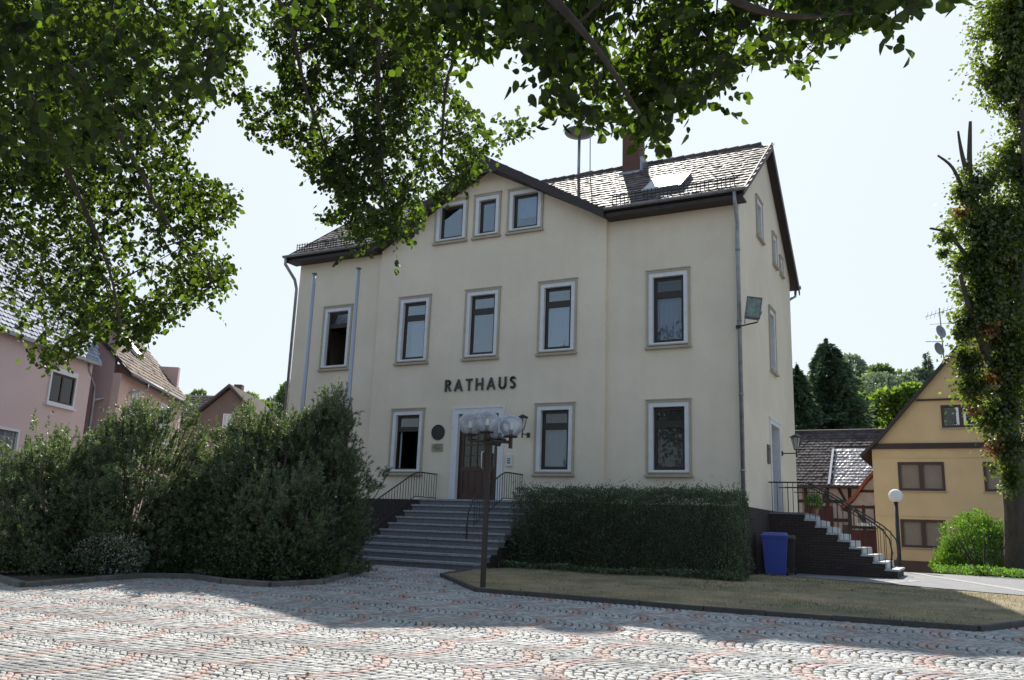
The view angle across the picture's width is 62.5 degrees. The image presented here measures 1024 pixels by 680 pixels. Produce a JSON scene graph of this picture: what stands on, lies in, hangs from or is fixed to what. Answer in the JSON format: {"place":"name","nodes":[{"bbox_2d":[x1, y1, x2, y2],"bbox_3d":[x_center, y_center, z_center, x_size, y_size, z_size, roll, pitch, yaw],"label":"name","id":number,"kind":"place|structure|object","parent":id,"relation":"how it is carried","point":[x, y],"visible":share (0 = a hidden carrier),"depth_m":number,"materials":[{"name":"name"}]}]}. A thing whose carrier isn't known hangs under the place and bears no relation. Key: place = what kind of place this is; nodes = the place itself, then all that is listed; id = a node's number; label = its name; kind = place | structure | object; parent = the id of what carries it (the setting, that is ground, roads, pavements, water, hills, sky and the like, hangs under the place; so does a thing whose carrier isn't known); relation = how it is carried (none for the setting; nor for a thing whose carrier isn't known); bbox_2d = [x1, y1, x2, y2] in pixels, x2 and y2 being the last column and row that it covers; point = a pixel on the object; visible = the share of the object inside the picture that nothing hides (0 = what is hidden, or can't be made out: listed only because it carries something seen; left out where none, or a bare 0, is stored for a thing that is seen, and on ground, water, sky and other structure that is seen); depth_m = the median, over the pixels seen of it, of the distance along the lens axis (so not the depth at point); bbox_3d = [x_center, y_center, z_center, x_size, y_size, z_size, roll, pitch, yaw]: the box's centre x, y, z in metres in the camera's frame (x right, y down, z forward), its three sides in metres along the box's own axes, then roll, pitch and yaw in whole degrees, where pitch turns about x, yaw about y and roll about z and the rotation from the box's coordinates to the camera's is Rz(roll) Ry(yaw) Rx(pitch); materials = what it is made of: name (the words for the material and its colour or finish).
{"place":"outdoors","nodes":[
{"label":"outdoors","id":0,"kind":"place"},
{"bbox_2d":[0,563,1023,679],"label":"cobbled plaza","id":1,"kind":"structure","parent":0,"point":[32,658],"depth_m":10.00,"materials":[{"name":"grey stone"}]},
{"bbox_2d":[9,571,1022,679],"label":"fallen leaf litter","id":2,"kind":"object","parent":1,"relation":"on","point":[692,671],"visible":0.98,"depth_m":11.30,"materials":[{"name":"brown plant"}]},
{"bbox_2d":[0,0,1023,424],"label":"sky","id":3,"kind":"structure","parent":0,"point":[861,173],"materials":[{"name":"white"}]},
{"bbox_2d":[168,539,997,576],"bbox_3d":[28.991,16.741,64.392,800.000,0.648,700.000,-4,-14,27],"label":"ground","id":4,"kind":"structure","parent":0,"point":[933,573],"depth_m":36.75,"materials":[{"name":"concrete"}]},
{"bbox_2d":[0,213,101,533],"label":"pink house","id":5,"kind":"structure","parent":4,"relation":"on","point":[63,393],"depth_m":29.53,"materials":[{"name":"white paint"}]},
{"bbox_2d":[0,426,20,457],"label":"window","id":6,"kind":"structure","parent":5,"relation":"in","point":[14,434],"depth_m":28.25,"materials":[{"name":"white plastic"}]},
{"bbox_2d":[44,368,78,410],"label":"window","id":7,"kind":"structure","parent":5,"relation":"in","point":[62,386],"depth_m":31.04,"materials":[{"name":"white plastic"}]},
{"bbox_2d":[80,303,195,538],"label":"salmon house","id":8,"kind":"structure","parent":4,"relation":"on","point":[130,374],"depth_m":34.83,"materials":[{"name":"pink paint"}]},
{"bbox_2d":[122,333,144,359],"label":"roof window","id":9,"kind":"structure","parent":8,"relation":"in","point":[135,351],"depth_m":38.35,"materials":[{"name":"white glass"}]},
{"bbox_2d":[129,389,140,424],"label":"window","id":10,"kind":"structure","parent":8,"relation":"in","point":[138,394],"depth_m":35.67,"materials":[{"name":"white plastic"}]},
{"bbox_2d":[159,402,171,444],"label":"window","id":11,"kind":"structure","parent":8,"relation":"in","point":[161,403],"depth_m":39.91,"materials":[{"name":"white plastic"}]},
{"bbox_2d":[0,538,351,580],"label":"planting bed","id":12,"kind":"object","parent":4,"relation":"on","point":[21,575],"visible":0.05,"depth_m":16.12,"materials":[{"name":"soil"}]},
{"bbox_2d":[0,408,138,572],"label":"mountain pine","id":13,"kind":"object","parent":12,"relation":"on","point":[28,470],"visible":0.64,"depth_m":16.83,"materials":[{"name":"green plant"}]},
{"bbox_2d":[4,388,215,572],"bbox_3d":[-8.259,2.909,18.195,4.256,4.112,4.075,5,-13,-11],"label":"mountain pine","id":14,"kind":"object","parent":12,"relation":"on","point":[139,432],"visible":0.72,"depth_m":17.45,"materials":[{"name":"green plant"}]},
{"bbox_2d":[71,531,149,574],"bbox_3d":[-7.832,4.182,16.442,1.718,0.928,1.250,-4,-14,27],"label":"cotoneaster","id":15,"kind":"object","parent":12,"relation":"on","point":[111,571],"visible":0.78,"depth_m":16.25,"materials":[{"name":"green plant"}]},
{"bbox_2d":[0,539,371,578],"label":"ivy cover","id":16,"kind":"object","parent":12,"relation":"on","point":[60,564],"visible":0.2,"depth_m":15.88,"materials":[{"name":"green plant"}]},
{"bbox_2d":[115,415,270,571],"bbox_3d":[-6.400,3.358,18.472,3.172,3.404,3.265,-4,-14,27],"label":"mountain pine","id":17,"kind":"object","parent":12,"relation":"on","point":[199,474],"visible":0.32,"depth_m":17.51,"materials":[{"name":"green plant"}]},
{"bbox_2d":[189,535,331,580],"bbox_3d":[-5.070,4.286,16.469,3.076,0.940,1.408,-1,-13,12],"label":"laurel shrub","id":18,"kind":"object","parent":12,"relation":"on","point":[204,555],"visible":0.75,"depth_m":16.17,"materials":[{"name":"green plant"}]},
{"bbox_2d":[187,395,340,576],"bbox_3d":[-5.286,3.139,18.478,3.468,3.888,3.576,10,-15,-31],"label":"mountain pine","id":19,"kind":"object","parent":12,"relation":"on","point":[259,434],"visible":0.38,"depth_m":17.91,"materials":[{"name":"green plant"}]},
{"bbox_2d":[216,452,350,580],"bbox_3d":[-4.651,3.536,16.933,2.702,2.566,2.196,-4,-14,27],"label":"mountain pine","id":20,"kind":"object","parent":12,"relation":"on","point":[296,491],"visible":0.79,"depth_m":16.55,"materials":[{"name":"green plant"}]},
{"bbox_2d":[300,273,316,414],"bbox_3d":[-6.526,2.154,26.270,0.170,8.830,0.166,-4,-14,27],"label":"flagpole","id":21,"kind":"object","parent":12,"relation":"on","point":[304,386],"visible":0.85,"depth_m":26.67,"materials":[{"name":"grey metal"}]},
{"bbox_2d":[266,377,392,574],"bbox_3d":[-4.215,2.968,18.416,2.968,4.222,3.028,6,-13,-16],"label":"mountain pine","id":22,"kind":"object","parent":12,"relation":"on","point":[330,445],"visible":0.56,"depth_m":18.13,"materials":[{"name":"green plant"}]},
{"bbox_2d":[340,267,361,495],"bbox_3d":[-4.948,2.040,25.453,0.170,8.810,0.166,-4,-14,27],"label":"flagpole","id":23,"kind":"object","parent":12,"relation":"on","point":[350,374],"visible":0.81,"depth_m":25.88,"materials":[{"name":"grey metal"}]},
{"bbox_2d":[0,570,362,587],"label":"bed kerb","id":24,"kind":"structure","parent":4,"relation":"on","point":[14,582],"depth_m":15.63,"materials":[{"name":"stone"}]},
{"bbox_2d":[189,388,206,394],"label":"deciduous tree","id":25,"kind":"object","parent":4,"relation":"on","point":[199,392],"visible":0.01,"depth_m":65.44,"materials":[{"name":"green plant"}]},
{"bbox_2d":[173,384,280,517],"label":"grey house","id":26,"kind":"structure","parent":4,"relation":"on","point":[223,401],"depth_m":50.31,"materials":[{"name":"white paint"}]},
{"bbox_2d":[222,414,232,427],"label":"window","id":27,"kind":"structure","parent":26,"relation":"in","point":[223,414],"depth_m":50.12,"materials":[{"name":"white plastic"}]},
{"bbox_2d":[246,390,273,408],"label":"deciduous tree","id":28,"kind":"object","parent":4,"relation":"on","point":[267,403],"visible":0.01,"depth_m":65.74,"materials":[{"name":"green plant"}]},
{"bbox_2d":[266,395,282,410],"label":"deciduous tree","id":29,"kind":"object","parent":4,"relation":"on","point":[268,399],"depth_m":80.06,"materials":[{"name":"green plant"}]},
{"bbox_2d":[274,381,289,420],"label":"deciduous tree","id":30,"kind":"object","parent":4,"relation":"on","point":[280,396],"visible":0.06,"depth_m":61.26,"materials":[{"name":"green plant"}]},
{"bbox_2d":[354,498,553,569],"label":"front staircase","id":31,"kind":"structure","parent":4,"relation":"on","point":[427,533],"depth_m":22.07,"materials":[{"name":"grey stone"}]},
{"bbox_2d":[359,472,437,536],"bbox_3d":[-3.401,4.838,23.787,0.040,2.440,4.560,-4,-14,27],"label":"stair railing","id":32,"kind":"object","parent":31,"relation":"on","point":[434,474],"visible":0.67,"depth_m":24.32,"materials":[{"name":"black metal"}]},
{"bbox_2d":[466,472,522,538],"bbox_3d":[-0.434,4.520,23.136,0.040,1.890,3.080,-4,-14,27],"label":"stair railing","id":33,"kind":"object","parent":31,"relation":"on","point":[511,473],"visible":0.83,"depth_m":23.11,"materials":[{"name":"black metal"}]},
{"bbox_2d":[0,0,974,377],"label":"linden tree","id":34,"kind":"object","parent":4,"relation":"on","point":[38,38],"visible":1,"depth_m":8.53,"materials":[{"name":"green plant"}]},
{"bbox_2d":[279,134,800,574],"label":"town hall","id":35,"kind":"structure","parent":4,"relation":"on","point":[599,315],"depth_m":25.59,"materials":[{"name":"beige paint"}]},
{"bbox_2d":[317,303,353,371],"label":"window","id":36,"kind":"structure","parent":35,"relation":"in","point":[333,316],"depth_m":29.40,"materials":[{"name":"white glass"}]},
{"bbox_2d":[386,407,425,475],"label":"window","id":37,"kind":"structure","parent":35,"relation":"in","point":[397,429],"depth_m":27.01,"materials":[{"name":"white glass"}]},
{"bbox_2d":[393,293,431,365],"bbox_3d":[-3.187,-0.310,27.697,1.329,2.329,0.352,-4,-14,27],"label":"window","id":38,"kind":"structure","parent":35,"relation":"in","point":[419,351],"depth_m":27.74,"materials":[{"name":"white glass"}]},
{"bbox_2d":[431,443,442,450],"bbox_3d":[-2.328,3.343,26.246,0.400,0.240,0.033,-4,-14,27],"label":"plaque","id":39,"kind":"object","parent":35,"relation":"attached to","point":[436,447],"visible":1,"depth_m":26.23,"materials":[{"name":"black metal"}]},
{"bbox_2d":[431,425,444,439],"bbox_3d":[-2.314,2.883,26.343,0.480,0.480,0.045,-4,-14,27],"label":"round plaque","id":40,"kind":"object","parent":35,"relation":"attached to","point":[437,432],"visible":1,"depth_m":26.33,"materials":[{"name":"brown metal"}]},
{"bbox_2d":[432,196,468,245],"bbox_3d":[-1.983,-3.904,27.875,1.319,1.544,0.270,-4,-14,27],"label":"window","id":41,"kind":"structure","parent":35,"relation":"in","point":[459,203],"depth_m":27.87,"materials":[{"name":"white glass"}]},
{"bbox_2d":[457,414,498,499],"bbox_3d":[-1.018,3.547,25.633,1.422,2.610,0.178,-4,-14,27],"label":"door","id":42,"kind":"structure","parent":35,"relation":"in","point":[471,480],"depth_m":25.63,"materials":[{"name":"brown wood"}]},
{"bbox_2d":[444,376,515,391],"bbox_3d":[-0.998,1.361,25.991,2.511,0.392,0.034,-4,-14,27],"label":"lettering","id":43,"kind":"object","parent":35,"relation":"attached to","point":[481,383],"visible":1,"depth_m":25.96,"materials":[{"name":"grey"}]},
{"bbox_2d":[460,286,501,361],"bbox_3d":[-0.929,-0.496,26.487,1.329,2.329,0.270,-4,-14,27],"label":"window","id":44,"kind":"structure","parent":35,"relation":"in","point":[471,295],"depth_m":26.55,"materials":[{"name":"white glass"}]},
{"bbox_2d":[471,190,501,240],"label":"window","id":45,"kind":"structure","parent":35,"relation":"in","point":[480,200],"depth_m":27.29,"materials":[{"name":"white glass"}]},
{"bbox_2d":[506,455,512,465],"bbox_3d":[-0.082,3.564,24.980,0.210,0.340,0.053,-4,-14,27],"label":"intercom","id":46,"kind":"object","parent":35,"relation":"attached to","point":[509,460],"visible":1,"depth_m":24.95,"materials":[{"name":"grey metal"}]},
{"bbox_2d":[518,414,529,437],"bbox_3d":[0.374,2.535,24.720,0.360,0.688,0.611,-4,-14,27],"label":"wall lantern","id":47,"kind":"object","parent":35,"relation":"attached to","point":[522,416],"depth_m":24.59,"materials":[{"name":"black metal"}]},
{"bbox_2d":[505,186,543,235],"bbox_3d":[0.457,-4.084,26.661,1.319,1.544,0.351,-4,-14,27],"label":"window","id":48,"kind":"structure","parent":35,"relation":"in","point":[524,202],"depth_m":26.75,"materials":[{"name":"white glass"}]},
{"bbox_2d":[531,402,575,475],"bbox_3d":[1.262,2.891,24.542,1.329,2.135,0.349,-4,-14,27],"label":"window","id":49,"kind":"structure","parent":35,"relation":"in","point":[553,452],"depth_m":24.60,"materials":[{"name":"white glass"}]},
{"bbox_2d":[535,277,577,356],"bbox_3d":[1.393,-0.667,25.335,1.329,2.329,0.352,-4,-14,27],"label":"window","id":50,"kind":"structure","parent":35,"relation":"in","point":[557,320],"depth_m":25.39,"materials":[{"name":"white glass"}]},
{"bbox_2d":[564,122,592,173],"bbox_3d":[2.449,-6.681,30.857,1.120,2.700,1.120,-4,-14,27],"label":"roof siren","id":51,"kind":"object","parent":35,"relation":"on","point":[583,135],"visible":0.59,"depth_m":30.87,"materials":[{"name":"metal"}]},
{"bbox_2d":[641,172,691,193],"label":"roof window","id":52,"kind":"structure","parent":35,"relation":"in","point":[676,179],"depth_m":25.51,"materials":[{"name":"glass"}]},
{"bbox_2d":[644,266,691,349],"bbox_3d":[4.447,-0.876,23.892,1.329,2.329,0.352,-4,-14,27],"label":"window","id":53,"kind":"structure","parent":35,"relation":"in","point":[667,313],"depth_m":23.93,"materials":[{"name":"white glass"}]},
{"bbox_2d":[644,398,692,476],"bbox_3d":[4.303,2.677,23.075,1.329,2.135,0.294,-4,-14,27],"label":"window","id":54,"kind":"structure","parent":35,"relation":"in","point":[668,421],"depth_m":23.13,"materials":[{"name":"white glass"}]},
{"bbox_2d":[736,296,762,329],"bbox_3d":[6.294,-0.758,22.433,0.744,0.804,0.612,-4,-14,27],"label":"floodlight","id":55,"kind":"object","parent":35,"relation":"attached to","point":[753,311],"visible":1,"depth_m":22.26,"materials":[{"name":"grey"}]},
{"bbox_2d":[755,193,765,245],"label":"window","id":56,"kind":"structure","parent":35,"relation":"in","point":[758,203],"depth_m":26.19,"materials":[{"name":"white glass"}]},
{"bbox_2d":[767,444,770,463],"bbox_3d":[7.547,3.353,24.775,0.056,0.550,0.300,-4,-14,27],"label":"letterbox","id":57,"kind":"object","parent":35,"relation":"attached to","point":[768,454],"visible":1,"depth_m":24.69,"materials":[{"name":"grey metal"}]},
{"bbox_2d":[768,304,779,376],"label":"window","id":58,"kind":"structure","parent":35,"relation":"in","point":[771,312],"depth_m":26.81,"materials":[{"name":"white glass"}]},
{"bbox_2d":[771,230,779,270],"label":"window","id":59,"kind":"structure","parent":35,"relation":"in","point":[774,237],"depth_m":28.09,"materials":[{"name":"white glass"}]},
{"bbox_2d":[779,254,785,278],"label":"window","id":60,"kind":"structure","parent":35,"relation":"in","point":[781,272],"depth_m":28.82,"materials":[{"name":"white glass"}]},
{"bbox_2d":[781,434,801,456],"bbox_3d":[8.820,3.330,26.651,0.700,0.740,0.346,-4,-14,27],"label":"wall lantern","id":61,"kind":"object","parent":35,"relation":"attached to","point":[797,436],"depth_m":26.60,"materials":[{"name":"black metal"}]},
{"bbox_2d":[440,568,1023,631],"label":"lawn kerb","id":62,"kind":"structure","parent":4,"relation":"on","point":[1016,624],"depth_m":12.82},
{"bbox_2d":[793,362,832,429],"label":"conifer tree","id":63,"kind":"object","parent":4,"relation":"on","point":[804,399],"visible":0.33,"depth_m":58.57,"materials":[{"name":"green plant"}]},
{"bbox_2d":[769,512,904,578],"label":"side staircase","id":64,"kind":"structure","parent":4,"relation":"on","point":[821,548],"depth_m":23.37,"materials":[{"name":"grey stone"}]},
{"bbox_2d":[804,492,822,514],"bbox_3d":[9.220,4.997,25.769,0.599,0.674,0.587,-4,-14,27],"label":"potted plant","id":65,"kind":"object","parent":64,"relation":"on","point":[815,509],"visible":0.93,"depth_m":25.65,"materials":[{"name":"green plant"}]},
{"bbox_2d":[768,481,893,568],"bbox_3d":[8.806,5.118,23.442,3.204,2.322,0.040,-4,-14,27],"label":"stair railing","id":66,"kind":"object","parent":64,"relation":"on","point":[792,487],"visible":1,"depth_m":23.45,"materials":[{"name":"black metal"}]},
{"bbox_2d":[788,487,899,566],"bbox_3d":[10.005,5.661,25.685,3.204,2.322,0.040,-4,-14,27],"label":"stair railing","id":67,"kind":"object","parent":64,"relation":"on","point":[898,551],"visible":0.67,"depth_m":25.50,"materials":[{"name":"black metal"}]},
{"bbox_2d":[801,337,877,429],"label":"conifer tree","id":68,"kind":"object","parent":4,"relation":"on","point":[838,399],"visible":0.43,"depth_m":60.09,"materials":[{"name":"green plant"}]},
{"bbox_2d":[795,428,884,533],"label":"half timbered barn","id":69,"kind":"structure","parent":4,"relation":"on","point":[831,461],"depth_m":48.10,"materials":[{"name":"tile"}]},
{"bbox_2d":[806,506,832,526],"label":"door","id":70,"kind":"structure","parent":69,"relation":"in","point":[823,514],"depth_m":46.72,"materials":[{"name":"brown wood"}]},
{"bbox_2d":[842,525,848,533],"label":"window","id":71,"kind":"structure","parent":69,"relation":"in","point":[846,531],"depth_m":46.06,"materials":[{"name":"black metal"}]},
{"bbox_2d":[826,352,882,386],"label":"deciduous tree","id":72,"kind":"object","parent":4,"relation":"on","point":[861,366],"visible":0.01,"depth_m":90.30,"materials":[{"name":"green plant"}]},
{"bbox_2d":[840,471,877,553],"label":"lean to shed","id":73,"kind":"object","parent":4,"relation":"on","point":[861,499],"visible":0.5,"depth_m":42.65,"materials":[{"name":"paint"}]},
{"bbox_2d":[849,530,877,553],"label":"door","id":74,"kind":"structure","parent":73,"relation":"in","point":[869,538],"depth_m":42.27,"materials":[{"name":"brown wood"}]},
{"bbox_2d":[857,391,889,427],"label":"deciduous tree","id":75,"kind":"object","parent":4,"relation":"on","point":[865,395],"visible":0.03,"depth_m":64.66,"materials":[{"name":"green plant"}]},
{"bbox_2d":[856,362,917,392],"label":"deciduous tree","id":76,"kind":"object","parent":4,"relation":"on","point":[881,367],"visible":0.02,"depth_m":83.11,"materials":[{"name":"green plant"}]},
{"bbox_2d":[863,371,919,426],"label":"deciduous tree","id":77,"kind":"object","parent":4,"relation":"on","point":[895,379],"visible":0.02,"depth_m":74.77,"materials":[{"name":"green plant"}]},
{"bbox_2d":[888,489,902,566],"bbox_3d":[12.973,6.432,28.375,0.449,2.797,0.449,-4,-14,27],"label":"globe lamp","id":78,"kind":"object","parent":4,"relation":"on","point":[895,496],"visible":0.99,"depth_m":28.43,"materials":[{"name":"black metal"}]},
{"bbox_2d":[868,379,951,428],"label":"deciduous tree","id":79,"kind":"object","parent":4,"relation":"on","point":[895,400],"visible":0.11,"depth_m":60.55,"materials":[{"name":"green plant"}]},
{"bbox_2d":[921,351,934,377],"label":"conifer tree","id":80,"kind":"object","parent":4,"relation":"on","point":[927,364],"visible":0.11,"depth_m":94.72,"materials":[{"name":"green plant"}]},
{"bbox_2d":[907,366,958,424],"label":"deciduous tree","id":81,"kind":"object","parent":4,"relation":"on","point":[920,374],"visible":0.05,"depth_m":93.67,"materials":[{"name":"green plant"}]},
{"bbox_2d":[860,338,1023,576],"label":"yellow house","id":82,"kind":"structure","parent":4,"relation":"on","point":[916,451],"depth_m":39.55,"materials":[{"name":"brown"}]},
{"bbox_2d":[897,462,947,491],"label":"window","id":83,"kind":"structure","parent":82,"relation":"in","point":[912,476],"depth_m":39.65,"materials":[{"name":"brown"}]},
{"bbox_2d":[900,519,946,549],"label":"window","id":84,"kind":"structure","parent":82,"relation":"in","point":[916,533],"depth_m":39.17,"materials":[{"name":"brown wood"}]},
{"bbox_2d":[926,307,952,358],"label":"tv antenna","id":85,"kind":"object","parent":82,"relation":"attached to","point":[940,330],"visible":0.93,"depth_m":41.38,"materials":[{"name":"silver metal"}]},
{"bbox_2d":[940,405,980,428],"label":"window","id":86,"kind":"structure","parent":82,"relation":"in","point":[950,418],"depth_m":39.58,"materials":[{"name":"brown"}]},
{"bbox_2d":[983,462,1001,492],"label":"window","id":87,"kind":"structure","parent":82,"relation":"in","point":[990,484],"depth_m":38.33,"materials":[{"name":"grey glass"}]},
{"bbox_2d":[1017,405,1023,427],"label":"window","id":88,"kind":"structure","parent":82,"relation":"in","point":[1020,405],"depth_m":38.38,"materials":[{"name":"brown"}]},
{"bbox_2d":[927,508,1011,575],"bbox_3d":[15.953,6.955,29.113,3.354,2.452,6.195,-10,-17,42],"label":"light green shrub","id":89,"kind":"object","parent":4,"relation":"on","point":[983,544],"visible":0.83,"depth_m":29.70,"materials":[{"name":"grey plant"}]},
{"bbox_2d":[927,0,1023,577],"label":"pollarded tree","id":90,"kind":"object","parent":4,"relation":"on","point":[989,315],"visible":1,"depth_m":27.61,"materials":[{"name":"green plant"}]},
{"bbox_2d":[932,563,1023,578],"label":"grass","id":91,"kind":"structure","parent":4,"relation":"on","point":[966,569],"depth_m":26.33,"materials":[{"name":"green plant"}]},
{"bbox_2d":[444,566,1023,624],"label":"lawn","id":92,"kind":"structure","parent":0,"point":[949,603],"depth_m":15.48,"materials":[{"name":"green plant"}]},
{"bbox_2d":[459,409,522,587],"bbox_3d":[-0.462,3.057,16.024,1.159,3.434,0.803,10,-15,-31],"label":"street lamp","id":93,"kind":"object","parent":92,"relation":"on","point":[487,441],"visible":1,"depth_m":16.22,"materials":[{"name":"black metal"}]},
{"bbox_2d":[498,559,751,579],"bbox_3d":[2.535,5.395,19.883,5.955,0.307,1.186,-3,-14,23],"label":"ground cover","id":94,"kind":"object","parent":92,"relation":"on","point":[631,570],"visible":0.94,"depth_m":19.53,"materials":[{"name":"green plant"}]},
{"bbox_2d":[505,478,755,581],"bbox_3d":[2.869,4.565,20.813,5.994,2.448,2.177,-4,-14,27],"label":"clipped hedge","id":95,"kind":"object","parent":92,"relation":"on","point":[717,497],"visible":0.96,"depth_m":20.41,"materials":[{"name":"green plant"}]},
{"bbox_2d":[757,572,1023,594],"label":"path","id":96,"kind":"structure","parent":0,"point":[936,582],"depth_m":21.82,"materials":[{"name":"concrete"}]},
{"bbox_2d":[761,532,788,575],"bbox_3d":[6.846,5.558,21.930,0.680,1.099,0.847,-2,-13,19],"label":"wheelie bin","id":97,"kind":"object","parent":96,"relation":"on","point":[775,551],"visible":0.95,"depth_m":21.62,"materials":[{"name":"blue plastic"}]},
{"bbox_2d":[786,535,796,574],"bbox_3d":[7.379,5.785,22.750,0.560,1.039,0.747,-3,-14,22],"label":"wheelie bin","id":98,"kind":"object","parent":96,"relation":"on","point":[790,566],"visible":0.42,"depth_m":22.44,"materials":[{"name":"grey plastic"}]},
{"bbox_2d":[875,580,915,582],"bbox_3d":[9.429,5.961,20.810,0.485,0.014,2.884,-9,-17,41],"label":"slab strip","id":99,"kind":"object","parent":96,"relation":"on","point":[894,581],"visible":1,"depth_m":20.92,"materials":[{"name":"concrete"}]},
{"bbox_2d":[794,576,1023,595],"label":"path kerb","id":100,"kind":"structure","parent":96,"relation":"on","point":[917,586],"depth_m":18.85,"materials":[{"name":"grey concrete"}]},
{"bbox_2d":[907,572,1023,591],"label":"path strip","id":101,"kind":"object","parent":96,"relation":"on","point":[971,582],"visible":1,"depth_m":21.68,"materials":[{"name":"concrete"}]}
]}

